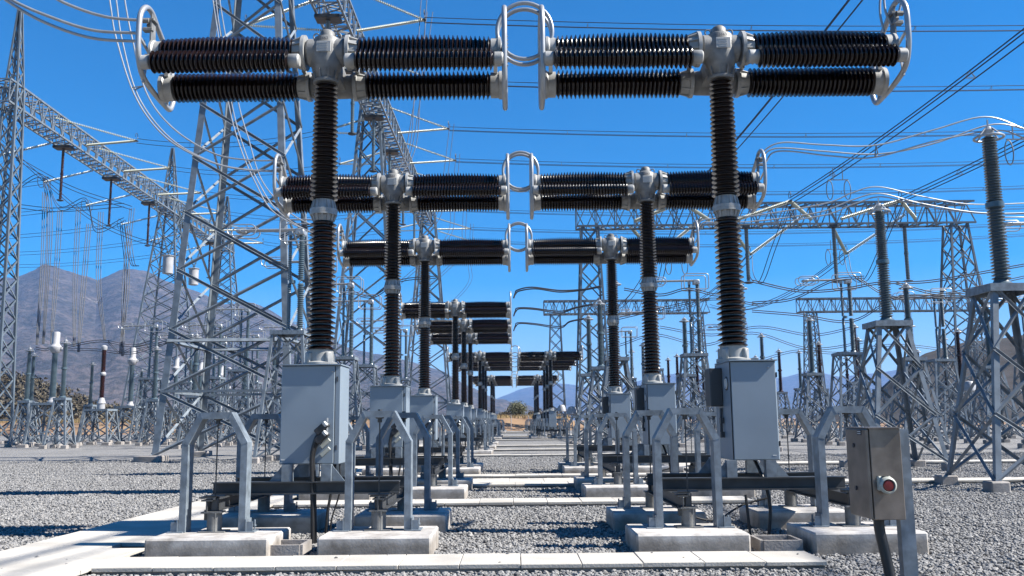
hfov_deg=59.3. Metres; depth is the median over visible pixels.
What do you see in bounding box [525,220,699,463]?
circuit breaker
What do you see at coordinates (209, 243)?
hanging insulator
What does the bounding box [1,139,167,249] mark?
wire bundle
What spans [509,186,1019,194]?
wire bundle
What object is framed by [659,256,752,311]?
wire bundle
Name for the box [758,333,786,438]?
post insulator
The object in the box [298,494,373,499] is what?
concrete plinth
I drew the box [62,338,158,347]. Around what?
wire bundle
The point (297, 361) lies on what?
disconnect switch
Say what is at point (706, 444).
support arch
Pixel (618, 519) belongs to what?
concrete plinth
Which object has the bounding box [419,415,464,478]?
support arch
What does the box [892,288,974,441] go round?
disconnect switch
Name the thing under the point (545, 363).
circuit breaker
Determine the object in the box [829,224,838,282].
hanging insulator
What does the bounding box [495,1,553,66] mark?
jumper loop
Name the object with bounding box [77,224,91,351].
wire bundle
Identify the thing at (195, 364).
post insulator
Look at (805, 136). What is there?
wire bundle
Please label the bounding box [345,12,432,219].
wire bundle
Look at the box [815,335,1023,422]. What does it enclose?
brown hill
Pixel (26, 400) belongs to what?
post insulator
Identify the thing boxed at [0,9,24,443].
gantry tower
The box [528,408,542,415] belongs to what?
shrub
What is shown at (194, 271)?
wave trap
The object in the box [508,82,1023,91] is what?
wire bundle
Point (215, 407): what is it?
post insulator
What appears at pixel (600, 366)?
post insulator
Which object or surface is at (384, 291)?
wire bundle
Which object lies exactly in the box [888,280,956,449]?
post insulator
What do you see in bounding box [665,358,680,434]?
post insulator
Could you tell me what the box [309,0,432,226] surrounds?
lattice girder
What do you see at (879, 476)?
local control box
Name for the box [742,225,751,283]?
hanging insulator
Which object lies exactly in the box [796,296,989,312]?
lattice girder
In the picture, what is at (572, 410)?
floodlight
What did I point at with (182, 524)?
support arch
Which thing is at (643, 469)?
concrete plinth
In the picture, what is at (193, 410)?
surge arrester
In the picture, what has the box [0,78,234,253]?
lattice girder
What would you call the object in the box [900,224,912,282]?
hanging insulator
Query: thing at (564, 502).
path
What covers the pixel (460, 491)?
concrete plinth
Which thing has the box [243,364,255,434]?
post insulator
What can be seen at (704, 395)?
post insulator
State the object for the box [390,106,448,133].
tension insulator
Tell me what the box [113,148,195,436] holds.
gantry tower
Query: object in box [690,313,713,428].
gantry tower
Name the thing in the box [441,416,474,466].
support arch
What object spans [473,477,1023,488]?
path
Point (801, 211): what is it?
tension insulator
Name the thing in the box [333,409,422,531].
support arch
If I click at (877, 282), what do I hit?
wire bundle
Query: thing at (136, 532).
path
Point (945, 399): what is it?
post insulator
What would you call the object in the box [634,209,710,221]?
tension insulator
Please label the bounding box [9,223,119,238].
wire bundle
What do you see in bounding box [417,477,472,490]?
concrete plinth
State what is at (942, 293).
wire bundle
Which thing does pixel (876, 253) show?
wire bundle
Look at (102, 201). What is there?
tension insulator
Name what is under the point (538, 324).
flexible lead
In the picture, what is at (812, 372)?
post insulator
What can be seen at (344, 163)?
tension insulator
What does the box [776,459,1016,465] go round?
path
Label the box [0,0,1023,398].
sky
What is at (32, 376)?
post insulator
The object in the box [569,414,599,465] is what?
support arch
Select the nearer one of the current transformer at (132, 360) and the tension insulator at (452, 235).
the current transformer at (132, 360)
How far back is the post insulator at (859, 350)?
79.22 m
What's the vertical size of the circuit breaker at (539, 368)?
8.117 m
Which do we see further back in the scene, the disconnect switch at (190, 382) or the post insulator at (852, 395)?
the disconnect switch at (190, 382)
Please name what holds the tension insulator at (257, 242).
attached to the lattice girder at (121, 168)
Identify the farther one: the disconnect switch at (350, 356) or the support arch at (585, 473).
the disconnect switch at (350, 356)
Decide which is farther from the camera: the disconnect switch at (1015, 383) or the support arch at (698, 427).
the disconnect switch at (1015, 383)
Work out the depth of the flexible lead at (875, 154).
22.01 m
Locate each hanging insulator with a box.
[52,145,74,201]
[102,176,120,226]
[141,202,157,246]
[205,242,213,278]
[314,13,341,28]
[344,69,364,135]
[363,114,383,172]
[385,150,398,171]
[400,193,405,225]
[413,212,415,237]
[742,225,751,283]
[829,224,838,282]
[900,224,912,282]
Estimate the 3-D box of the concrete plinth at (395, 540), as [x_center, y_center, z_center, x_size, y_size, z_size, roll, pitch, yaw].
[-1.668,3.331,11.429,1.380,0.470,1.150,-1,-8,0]
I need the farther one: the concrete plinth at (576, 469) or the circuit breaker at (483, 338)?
the circuit breaker at (483, 338)
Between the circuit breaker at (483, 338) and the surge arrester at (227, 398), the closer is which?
the circuit breaker at (483, 338)
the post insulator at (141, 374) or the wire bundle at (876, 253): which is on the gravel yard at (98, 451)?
the post insulator at (141, 374)
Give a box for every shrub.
[498,411,509,415]
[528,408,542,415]
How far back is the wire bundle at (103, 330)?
100.05 m
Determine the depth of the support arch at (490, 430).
53.12 m
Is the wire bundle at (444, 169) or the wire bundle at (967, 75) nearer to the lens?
the wire bundle at (967, 75)
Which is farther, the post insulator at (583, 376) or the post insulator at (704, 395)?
the post insulator at (704, 395)
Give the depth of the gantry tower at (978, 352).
150.06 m
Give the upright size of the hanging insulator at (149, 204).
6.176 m
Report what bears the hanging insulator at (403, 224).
hanging from the lattice girder at (389, 144)
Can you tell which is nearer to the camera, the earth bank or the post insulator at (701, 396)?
the post insulator at (701, 396)
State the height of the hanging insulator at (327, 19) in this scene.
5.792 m
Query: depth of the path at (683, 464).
31.52 m
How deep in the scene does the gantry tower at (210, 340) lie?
43.33 m
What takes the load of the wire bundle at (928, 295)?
attached to the disconnect switch at (853, 352)
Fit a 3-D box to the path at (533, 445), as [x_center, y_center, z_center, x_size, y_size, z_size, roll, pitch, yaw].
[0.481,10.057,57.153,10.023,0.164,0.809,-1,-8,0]
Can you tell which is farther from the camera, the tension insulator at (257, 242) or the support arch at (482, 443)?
the tension insulator at (257, 242)
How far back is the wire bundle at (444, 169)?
93.47 m
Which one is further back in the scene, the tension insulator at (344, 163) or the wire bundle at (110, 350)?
the tension insulator at (344, 163)
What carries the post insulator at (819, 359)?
on the gravel yard at (98, 451)
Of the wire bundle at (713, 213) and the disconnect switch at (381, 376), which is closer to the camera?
the disconnect switch at (381, 376)
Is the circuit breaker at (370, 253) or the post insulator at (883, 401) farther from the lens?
the post insulator at (883, 401)
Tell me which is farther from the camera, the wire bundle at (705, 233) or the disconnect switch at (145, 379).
the wire bundle at (705, 233)
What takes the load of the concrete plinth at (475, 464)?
on the gravel yard at (98, 451)
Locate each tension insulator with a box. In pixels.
[0,142,50,163]
[37,170,92,188]
[55,117,138,145]
[81,194,130,211]
[98,148,171,171]
[117,214,161,229]
[137,175,201,195]
[169,198,226,214]
[197,216,246,231]
[230,237,263,243]
[245,0,322,31]
[337,119,376,134]
[338,152,386,164]
[356,0,425,32]
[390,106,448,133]
[400,223,418,231]
[403,142,456,163]
[436,217,470,229]
[438,231,473,239]
[630,217,702,238]
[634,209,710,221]
[738,191,812,220]
[738,214,804,255]
[835,214,905,254]
[840,190,916,219]
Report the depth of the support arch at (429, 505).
14.22 m
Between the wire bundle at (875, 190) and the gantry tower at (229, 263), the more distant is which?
the gantry tower at (229, 263)
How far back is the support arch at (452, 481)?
19.41 m
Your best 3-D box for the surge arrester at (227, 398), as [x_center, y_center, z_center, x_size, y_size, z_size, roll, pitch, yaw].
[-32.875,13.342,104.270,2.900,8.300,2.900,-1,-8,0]
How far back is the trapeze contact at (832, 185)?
66.06 m
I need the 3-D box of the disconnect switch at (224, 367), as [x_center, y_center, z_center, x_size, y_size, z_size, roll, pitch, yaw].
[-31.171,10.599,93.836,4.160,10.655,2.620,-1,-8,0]
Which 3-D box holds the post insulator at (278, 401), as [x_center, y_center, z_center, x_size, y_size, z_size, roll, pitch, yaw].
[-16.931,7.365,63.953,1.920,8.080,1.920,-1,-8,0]
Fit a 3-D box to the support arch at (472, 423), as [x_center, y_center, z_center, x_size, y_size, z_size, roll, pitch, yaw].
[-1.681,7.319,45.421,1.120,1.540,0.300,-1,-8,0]
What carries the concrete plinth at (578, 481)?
on the gravel yard at (98, 451)
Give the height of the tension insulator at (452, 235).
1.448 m
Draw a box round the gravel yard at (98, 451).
[0,426,1023,575]
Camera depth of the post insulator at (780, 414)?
104.60 m
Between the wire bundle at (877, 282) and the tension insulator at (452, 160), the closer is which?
the wire bundle at (877, 282)
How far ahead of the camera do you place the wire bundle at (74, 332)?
104.47 m
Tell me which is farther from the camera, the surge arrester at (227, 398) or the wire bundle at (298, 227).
the surge arrester at (227, 398)
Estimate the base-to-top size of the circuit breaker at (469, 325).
8.115 m
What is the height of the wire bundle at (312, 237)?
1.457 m
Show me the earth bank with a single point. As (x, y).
(518, 424)
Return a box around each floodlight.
[557,405,565,428]
[567,406,576,435]
[964,381,975,436]
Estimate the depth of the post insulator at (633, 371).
90.48 m
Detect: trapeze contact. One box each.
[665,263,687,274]
[825,240,844,264]
[826,168,850,199]
[961,264,982,290]
[1004,126,1023,164]
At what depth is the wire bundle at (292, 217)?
131.94 m
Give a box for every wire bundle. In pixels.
[0,240,149,255]
[0,251,173,267]
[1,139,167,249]
[3,204,85,217]
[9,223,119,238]
[16,156,131,209]
[17,173,123,232]
[21,203,123,211]
[36,192,47,344]
[42,178,52,343]
[50,211,62,343]
[61,341,164,354]
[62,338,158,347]
[73,208,80,345]
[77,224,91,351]
[96,212,105,339]
[108,329,218,354]
[119,224,129,352]
[121,208,134,355]
[125,226,138,265]
[137,131,312,147]
[171,166,338,175]
[188,320,263,337]
[201,192,278,200]
[226,211,369,220]
[247,228,381,237]
[280,224,336,237]
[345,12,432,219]
[346,276,434,298]
[380,125,453,271]
[398,0,426,174]
[400,155,459,282]
[411,212,466,302]
[415,224,473,333]
[424,17,1023,31]
[448,127,1023,137]
[455,158,1022,167]
[471,224,1019,234]
[476,206,1019,216]
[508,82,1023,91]
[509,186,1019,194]
[510,234,1023,246]
[606,278,641,311]
[619,298,758,319]
[621,332,875,349]
[624,284,743,296]
[656,209,682,283]
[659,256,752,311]
[661,326,848,335]
[708,0,862,170]
[710,253,847,309]
[750,203,792,282]
[752,264,1023,292]
[752,276,863,303]
[753,294,958,322]
[759,344,954,359]
[787,28,1023,202]
[845,202,902,282]
[858,276,1023,299]
[896,282,1021,299]
[897,138,1023,201]
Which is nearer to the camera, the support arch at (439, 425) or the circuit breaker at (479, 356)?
the support arch at (439, 425)
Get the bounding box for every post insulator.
[4,347,39,446]
[10,353,40,445]
[39,339,78,448]
[76,360,101,441]
[126,369,150,439]
[135,346,168,445]
[173,334,210,448]
[206,356,224,441]
[230,346,254,444]
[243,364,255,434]
[258,337,280,446]
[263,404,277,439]
[569,313,613,444]
[578,297,620,444]
[592,281,642,452]
[626,352,641,418]
[636,341,644,433]
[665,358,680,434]
[674,354,688,434]
[676,317,703,442]
[686,348,707,436]
[695,360,715,430]
[740,284,782,451]
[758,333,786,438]
[771,356,786,431]
[775,347,797,434]
[786,350,815,433]
[791,318,839,442]
[810,340,839,436]
[838,356,860,432]
[839,198,960,470]
[843,322,871,440]
[848,335,880,426]
[870,343,895,426]
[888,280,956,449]
[899,325,945,439]
[908,349,933,433]
[932,337,968,436]
[934,120,1023,492]
[944,326,985,438]
[964,300,1023,443]
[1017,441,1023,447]
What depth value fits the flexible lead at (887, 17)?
14.15 m
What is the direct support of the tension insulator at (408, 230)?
attached to the gantry tower at (444, 347)
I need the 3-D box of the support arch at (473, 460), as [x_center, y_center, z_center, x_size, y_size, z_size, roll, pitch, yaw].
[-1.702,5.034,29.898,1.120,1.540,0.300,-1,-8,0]
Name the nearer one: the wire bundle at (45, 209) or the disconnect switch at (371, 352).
the disconnect switch at (371, 352)
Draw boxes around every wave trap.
[152,193,186,274]
[179,211,213,285]
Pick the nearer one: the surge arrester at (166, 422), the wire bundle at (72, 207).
the surge arrester at (166, 422)
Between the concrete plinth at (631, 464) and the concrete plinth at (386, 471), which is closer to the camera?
the concrete plinth at (386, 471)
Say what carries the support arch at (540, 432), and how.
on the concrete plinth at (539, 437)
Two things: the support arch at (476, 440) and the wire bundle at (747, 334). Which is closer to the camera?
the support arch at (476, 440)
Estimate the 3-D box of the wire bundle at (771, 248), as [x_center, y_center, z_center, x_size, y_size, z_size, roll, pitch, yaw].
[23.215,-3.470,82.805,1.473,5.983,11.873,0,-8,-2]
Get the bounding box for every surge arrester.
[76,345,123,445]
[131,355,172,441]
[171,365,208,438]
[210,367,234,437]
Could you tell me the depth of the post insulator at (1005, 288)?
21.55 m
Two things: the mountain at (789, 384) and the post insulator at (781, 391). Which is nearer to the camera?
the post insulator at (781, 391)
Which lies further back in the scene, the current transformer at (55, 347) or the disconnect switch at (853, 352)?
the current transformer at (55, 347)
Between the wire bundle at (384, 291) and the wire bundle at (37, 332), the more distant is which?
the wire bundle at (37, 332)
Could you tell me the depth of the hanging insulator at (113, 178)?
110.96 m
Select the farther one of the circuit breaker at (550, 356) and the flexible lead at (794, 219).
the circuit breaker at (550, 356)
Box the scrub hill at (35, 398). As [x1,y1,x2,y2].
[1,379,98,417]
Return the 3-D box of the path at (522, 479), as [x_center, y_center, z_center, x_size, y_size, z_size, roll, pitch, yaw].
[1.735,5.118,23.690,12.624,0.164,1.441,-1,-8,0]
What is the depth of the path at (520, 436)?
89.91 m
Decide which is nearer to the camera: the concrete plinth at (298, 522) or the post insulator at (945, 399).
the concrete plinth at (298, 522)
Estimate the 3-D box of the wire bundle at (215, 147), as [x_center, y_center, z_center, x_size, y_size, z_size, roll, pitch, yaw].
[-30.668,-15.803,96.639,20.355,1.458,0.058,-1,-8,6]
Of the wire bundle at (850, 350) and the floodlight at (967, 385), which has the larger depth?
the wire bundle at (850, 350)
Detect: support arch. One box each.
[166,411,260,532]
[225,413,300,512]
[315,420,355,475]
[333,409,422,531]
[348,415,373,475]
[366,411,438,510]
[370,452,402,467]
[413,414,458,486]
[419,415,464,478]
[438,422,440,444]
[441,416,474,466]
[447,417,477,462]
[465,417,487,449]
[470,418,489,448]
[474,418,491,445]
[477,418,492,443]
[480,419,494,441]
[481,418,494,439]
[490,419,500,435]
[532,419,543,435]
[534,419,545,436]
[557,418,567,435]
[559,418,571,436]
[563,415,595,461]
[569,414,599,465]
[579,413,622,476]
[592,412,644,484]
[615,409,678,508]
[644,406,734,528]
[677,414,709,472]
[694,411,716,472]
[753,408,829,506]
[806,405,896,526]
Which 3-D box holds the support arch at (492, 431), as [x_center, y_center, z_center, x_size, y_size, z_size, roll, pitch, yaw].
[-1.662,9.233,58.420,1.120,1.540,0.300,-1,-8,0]
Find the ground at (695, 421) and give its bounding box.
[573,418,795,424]
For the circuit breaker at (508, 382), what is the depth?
126.89 m
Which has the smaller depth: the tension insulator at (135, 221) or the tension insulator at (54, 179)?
the tension insulator at (54, 179)
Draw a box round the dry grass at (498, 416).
[0,414,570,423]
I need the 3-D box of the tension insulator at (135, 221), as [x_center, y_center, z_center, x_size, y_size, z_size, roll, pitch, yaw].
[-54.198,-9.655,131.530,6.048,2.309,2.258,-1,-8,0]
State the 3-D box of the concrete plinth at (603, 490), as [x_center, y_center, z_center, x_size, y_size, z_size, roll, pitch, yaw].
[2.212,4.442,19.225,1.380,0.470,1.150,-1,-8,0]
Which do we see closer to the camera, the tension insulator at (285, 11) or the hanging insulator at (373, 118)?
the tension insulator at (285, 11)
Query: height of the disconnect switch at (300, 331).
10.655 m
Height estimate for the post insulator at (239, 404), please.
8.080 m
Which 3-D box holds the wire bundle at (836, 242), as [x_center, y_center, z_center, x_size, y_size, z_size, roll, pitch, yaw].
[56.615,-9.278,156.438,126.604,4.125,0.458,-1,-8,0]
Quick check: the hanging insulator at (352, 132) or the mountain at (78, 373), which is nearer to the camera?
the hanging insulator at (352, 132)
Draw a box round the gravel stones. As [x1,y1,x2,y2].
[0,451,1023,575]
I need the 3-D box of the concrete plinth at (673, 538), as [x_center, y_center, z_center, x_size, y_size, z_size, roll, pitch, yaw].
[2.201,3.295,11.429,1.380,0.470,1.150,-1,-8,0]
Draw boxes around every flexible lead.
[4,0,144,42]
[109,0,279,172]
[212,0,344,241]
[513,285,600,297]
[513,303,592,315]
[513,318,586,330]
[698,186,1023,230]
[761,116,1023,161]
[879,0,901,32]
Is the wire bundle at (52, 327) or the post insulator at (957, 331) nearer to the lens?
the post insulator at (957, 331)
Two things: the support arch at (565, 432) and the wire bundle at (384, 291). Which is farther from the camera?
the support arch at (565, 432)
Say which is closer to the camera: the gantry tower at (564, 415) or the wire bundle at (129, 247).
the wire bundle at (129, 247)
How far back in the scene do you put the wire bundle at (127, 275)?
104.61 m
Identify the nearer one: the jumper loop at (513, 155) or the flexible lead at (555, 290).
the jumper loop at (513, 155)
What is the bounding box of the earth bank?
[0,416,1023,435]
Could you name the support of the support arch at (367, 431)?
on the concrete plinth
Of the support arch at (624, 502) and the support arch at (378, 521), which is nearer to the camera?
the support arch at (378, 521)
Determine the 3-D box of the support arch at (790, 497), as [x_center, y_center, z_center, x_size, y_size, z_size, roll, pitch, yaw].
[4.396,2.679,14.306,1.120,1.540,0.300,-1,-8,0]
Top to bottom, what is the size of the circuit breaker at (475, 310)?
8.115 m
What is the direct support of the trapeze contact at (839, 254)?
hanging from the tension insulator at (846, 252)
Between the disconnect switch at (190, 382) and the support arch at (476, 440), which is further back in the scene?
the disconnect switch at (190, 382)
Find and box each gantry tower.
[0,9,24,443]
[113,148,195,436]
[133,0,310,461]
[197,196,246,407]
[333,68,402,421]
[405,174,450,421]
[549,314,570,429]
[575,227,608,437]
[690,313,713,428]
[803,312,831,427]
[930,223,1020,435]
[970,310,1004,424]
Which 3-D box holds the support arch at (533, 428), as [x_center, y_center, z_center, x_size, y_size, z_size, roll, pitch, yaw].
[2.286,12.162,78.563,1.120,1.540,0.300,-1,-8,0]
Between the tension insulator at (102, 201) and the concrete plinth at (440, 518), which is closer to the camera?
the concrete plinth at (440, 518)
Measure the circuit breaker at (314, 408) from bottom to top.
8.115 m
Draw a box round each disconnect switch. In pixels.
[118,320,167,443]
[158,330,200,441]
[182,320,231,443]
[199,342,233,439]
[204,303,261,446]
[224,331,265,440]
[227,219,311,463]
[259,323,304,441]
[261,252,337,363]
[299,276,365,450]
[332,294,381,437]
[356,317,403,385]
[373,325,413,394]
[597,326,642,436]
[617,306,664,440]
[656,273,716,446]
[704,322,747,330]
[795,272,873,445]
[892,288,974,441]
[983,295,1023,437]
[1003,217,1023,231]
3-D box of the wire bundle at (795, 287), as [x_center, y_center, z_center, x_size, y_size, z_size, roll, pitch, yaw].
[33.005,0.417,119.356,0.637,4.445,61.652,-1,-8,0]
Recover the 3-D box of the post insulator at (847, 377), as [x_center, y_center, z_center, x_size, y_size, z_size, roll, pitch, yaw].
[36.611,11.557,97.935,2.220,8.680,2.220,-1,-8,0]
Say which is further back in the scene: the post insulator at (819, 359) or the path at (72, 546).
the post insulator at (819, 359)
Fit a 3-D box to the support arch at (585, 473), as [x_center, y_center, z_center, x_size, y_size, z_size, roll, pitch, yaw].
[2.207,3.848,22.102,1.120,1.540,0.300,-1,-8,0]
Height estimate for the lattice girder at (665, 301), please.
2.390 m
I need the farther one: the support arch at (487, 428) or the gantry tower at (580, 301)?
the gantry tower at (580, 301)
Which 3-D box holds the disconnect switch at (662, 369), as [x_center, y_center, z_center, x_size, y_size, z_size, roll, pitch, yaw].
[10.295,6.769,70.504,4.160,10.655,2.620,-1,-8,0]
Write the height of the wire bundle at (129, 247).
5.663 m
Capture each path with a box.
[0,548,144,575]
[11,543,120,548]
[30,432,478,547]
[91,551,827,575]
[273,496,753,508]
[357,472,688,478]
[418,453,629,456]
[464,444,596,446]
[473,477,643,481]
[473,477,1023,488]
[491,439,572,440]
[494,448,577,450]
[502,437,553,438]
[503,436,549,436]
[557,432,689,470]
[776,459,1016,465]
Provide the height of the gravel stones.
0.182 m
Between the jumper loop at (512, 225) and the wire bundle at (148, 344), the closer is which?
the jumper loop at (512, 225)
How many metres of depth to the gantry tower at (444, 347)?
138.10 m
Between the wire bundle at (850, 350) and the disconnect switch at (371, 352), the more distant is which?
the wire bundle at (850, 350)
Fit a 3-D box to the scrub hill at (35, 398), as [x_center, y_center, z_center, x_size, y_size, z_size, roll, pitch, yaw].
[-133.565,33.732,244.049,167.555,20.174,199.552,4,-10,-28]
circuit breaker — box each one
[135,5,507,543]
[272,153,509,475]
[337,223,510,458]
[398,291,511,444]
[415,310,511,447]
[429,332,511,442]
[447,346,511,431]
[458,361,511,432]
[458,366,512,428]
[472,372,512,427]
[473,381,512,427]
[475,384,512,418]
[516,371,558,427]
[516,374,555,428]
[516,384,553,423]
[517,353,575,436]
[517,366,571,435]
[518,345,582,438]
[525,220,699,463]
[529,149,766,481]
[538,0,911,534]
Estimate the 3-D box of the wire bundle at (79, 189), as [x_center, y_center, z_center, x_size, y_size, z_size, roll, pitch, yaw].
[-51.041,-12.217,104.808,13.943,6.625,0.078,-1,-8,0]
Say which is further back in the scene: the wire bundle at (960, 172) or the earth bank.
the earth bank
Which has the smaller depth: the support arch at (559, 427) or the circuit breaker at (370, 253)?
the circuit breaker at (370, 253)
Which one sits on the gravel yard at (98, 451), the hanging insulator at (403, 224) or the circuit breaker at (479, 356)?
the circuit breaker at (479, 356)
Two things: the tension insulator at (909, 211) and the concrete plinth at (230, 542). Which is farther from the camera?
the tension insulator at (909, 211)
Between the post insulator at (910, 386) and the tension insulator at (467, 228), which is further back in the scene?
the tension insulator at (467, 228)
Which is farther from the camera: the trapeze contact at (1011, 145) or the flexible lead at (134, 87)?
the trapeze contact at (1011, 145)
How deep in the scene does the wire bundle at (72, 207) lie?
105.45 m
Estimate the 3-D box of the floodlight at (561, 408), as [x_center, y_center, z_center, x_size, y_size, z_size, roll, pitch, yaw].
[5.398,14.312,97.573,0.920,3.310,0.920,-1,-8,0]
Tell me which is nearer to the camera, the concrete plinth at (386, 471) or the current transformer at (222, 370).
the concrete plinth at (386, 471)
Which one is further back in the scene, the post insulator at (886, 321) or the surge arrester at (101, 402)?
the surge arrester at (101, 402)
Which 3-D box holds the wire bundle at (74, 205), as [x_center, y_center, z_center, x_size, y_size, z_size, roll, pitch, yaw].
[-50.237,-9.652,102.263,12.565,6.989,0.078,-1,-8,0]
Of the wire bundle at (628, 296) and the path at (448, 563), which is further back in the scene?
the wire bundle at (628, 296)
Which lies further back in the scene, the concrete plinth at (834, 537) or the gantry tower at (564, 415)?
the gantry tower at (564, 415)
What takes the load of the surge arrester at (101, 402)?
on the gravel yard at (98, 451)
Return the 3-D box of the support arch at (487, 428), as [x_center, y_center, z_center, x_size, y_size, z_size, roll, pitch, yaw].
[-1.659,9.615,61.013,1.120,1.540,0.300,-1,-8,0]
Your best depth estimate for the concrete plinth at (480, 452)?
42.00 m
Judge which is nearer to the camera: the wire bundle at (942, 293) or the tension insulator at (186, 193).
the wire bundle at (942, 293)
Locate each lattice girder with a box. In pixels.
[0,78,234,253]
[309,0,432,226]
[543,299,709,315]
[575,200,976,230]
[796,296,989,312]
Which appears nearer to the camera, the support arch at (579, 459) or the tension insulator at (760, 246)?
the support arch at (579, 459)
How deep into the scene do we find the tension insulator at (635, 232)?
85.40 m
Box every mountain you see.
[0,264,556,420]
[497,370,895,419]
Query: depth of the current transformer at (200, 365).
103.51 m
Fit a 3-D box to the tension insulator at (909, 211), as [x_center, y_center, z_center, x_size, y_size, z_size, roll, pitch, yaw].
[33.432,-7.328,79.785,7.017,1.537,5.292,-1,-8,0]
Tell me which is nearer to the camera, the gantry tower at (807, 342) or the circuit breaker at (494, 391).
the circuit breaker at (494, 391)
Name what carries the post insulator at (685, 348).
on the gravel yard at (98, 451)
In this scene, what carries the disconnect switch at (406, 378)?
on the gravel yard at (98, 451)
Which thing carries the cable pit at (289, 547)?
on the gravel yard at (98, 451)
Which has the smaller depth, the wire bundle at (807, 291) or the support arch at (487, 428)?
the wire bundle at (807, 291)
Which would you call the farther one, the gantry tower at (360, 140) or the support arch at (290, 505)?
the gantry tower at (360, 140)
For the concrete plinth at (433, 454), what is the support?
on the gravel yard at (98, 451)
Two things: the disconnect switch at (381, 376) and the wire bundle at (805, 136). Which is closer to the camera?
the disconnect switch at (381, 376)
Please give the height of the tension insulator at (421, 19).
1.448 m
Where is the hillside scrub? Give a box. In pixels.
[0,370,195,423]
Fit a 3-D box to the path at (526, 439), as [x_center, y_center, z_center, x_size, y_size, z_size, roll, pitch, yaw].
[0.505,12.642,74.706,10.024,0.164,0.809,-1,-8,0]
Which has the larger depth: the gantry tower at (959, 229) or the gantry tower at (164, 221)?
the gantry tower at (164, 221)
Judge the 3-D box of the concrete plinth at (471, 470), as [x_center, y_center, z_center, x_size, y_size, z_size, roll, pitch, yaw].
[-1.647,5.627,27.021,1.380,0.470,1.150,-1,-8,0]
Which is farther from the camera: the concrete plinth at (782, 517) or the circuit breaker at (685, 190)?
the circuit breaker at (685, 190)
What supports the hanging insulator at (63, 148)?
hanging from the lattice girder at (121, 168)
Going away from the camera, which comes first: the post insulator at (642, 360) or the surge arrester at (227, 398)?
the post insulator at (642, 360)
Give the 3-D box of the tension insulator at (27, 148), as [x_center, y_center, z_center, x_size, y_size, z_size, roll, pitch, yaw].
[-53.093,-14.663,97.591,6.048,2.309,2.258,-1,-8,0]
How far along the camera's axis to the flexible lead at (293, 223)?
30.11 m
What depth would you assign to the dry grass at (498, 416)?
157.77 m
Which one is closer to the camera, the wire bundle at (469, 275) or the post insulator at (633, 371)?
the post insulator at (633, 371)
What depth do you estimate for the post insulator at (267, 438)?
83.02 m
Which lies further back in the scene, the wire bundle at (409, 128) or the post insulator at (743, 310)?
the wire bundle at (409, 128)
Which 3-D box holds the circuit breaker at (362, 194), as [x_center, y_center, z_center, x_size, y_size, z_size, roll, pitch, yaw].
[-2.865,0.706,21.258,5.697,8.115,2.840,-1,-8,0]
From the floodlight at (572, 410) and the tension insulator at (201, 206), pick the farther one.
the tension insulator at (201, 206)
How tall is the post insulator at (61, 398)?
8.080 m
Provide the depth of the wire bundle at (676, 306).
60.50 m
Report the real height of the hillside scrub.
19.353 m
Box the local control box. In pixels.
[845,427,918,575]
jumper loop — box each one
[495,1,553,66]
[502,151,539,191]
[505,222,532,251]
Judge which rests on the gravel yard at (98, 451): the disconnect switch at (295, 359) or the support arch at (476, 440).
the disconnect switch at (295, 359)
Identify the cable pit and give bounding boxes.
[270,539,311,555]
[750,535,802,550]
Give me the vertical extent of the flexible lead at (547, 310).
0.717 m
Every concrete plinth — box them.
[144,527,290,556]
[222,509,328,534]
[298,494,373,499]
[317,526,438,555]
[354,508,450,532]
[362,467,402,474]
[375,465,423,471]
[413,484,467,498]
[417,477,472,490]
[418,453,447,454]
[445,463,483,471]
[446,466,480,474]
[462,450,491,454]
[531,437,547,438]
[558,461,597,470]
[562,465,609,472]
[573,476,632,489]
[581,483,647,497]
[606,505,705,530]
[622,463,668,470]
[625,523,750,552]
[632,465,683,472]
[691,490,754,497]
[739,504,844,529]
[786,522,928,555]
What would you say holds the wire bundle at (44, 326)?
hanging from the hanging insulator at (63, 148)
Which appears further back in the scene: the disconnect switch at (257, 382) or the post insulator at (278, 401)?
the disconnect switch at (257, 382)
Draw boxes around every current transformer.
[17,332,78,447]
[105,348,151,442]
[153,357,188,439]
[192,362,211,436]
[208,366,227,435]
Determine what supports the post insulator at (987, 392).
on the gravel yard at (98, 451)
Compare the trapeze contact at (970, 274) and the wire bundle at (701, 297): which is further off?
the wire bundle at (701, 297)
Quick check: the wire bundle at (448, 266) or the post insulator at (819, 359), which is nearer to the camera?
the post insulator at (819, 359)
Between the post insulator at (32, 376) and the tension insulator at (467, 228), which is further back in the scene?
the tension insulator at (467, 228)
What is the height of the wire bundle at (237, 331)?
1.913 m
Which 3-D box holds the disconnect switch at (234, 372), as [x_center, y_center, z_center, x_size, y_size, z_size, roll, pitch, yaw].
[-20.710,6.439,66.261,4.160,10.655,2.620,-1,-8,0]

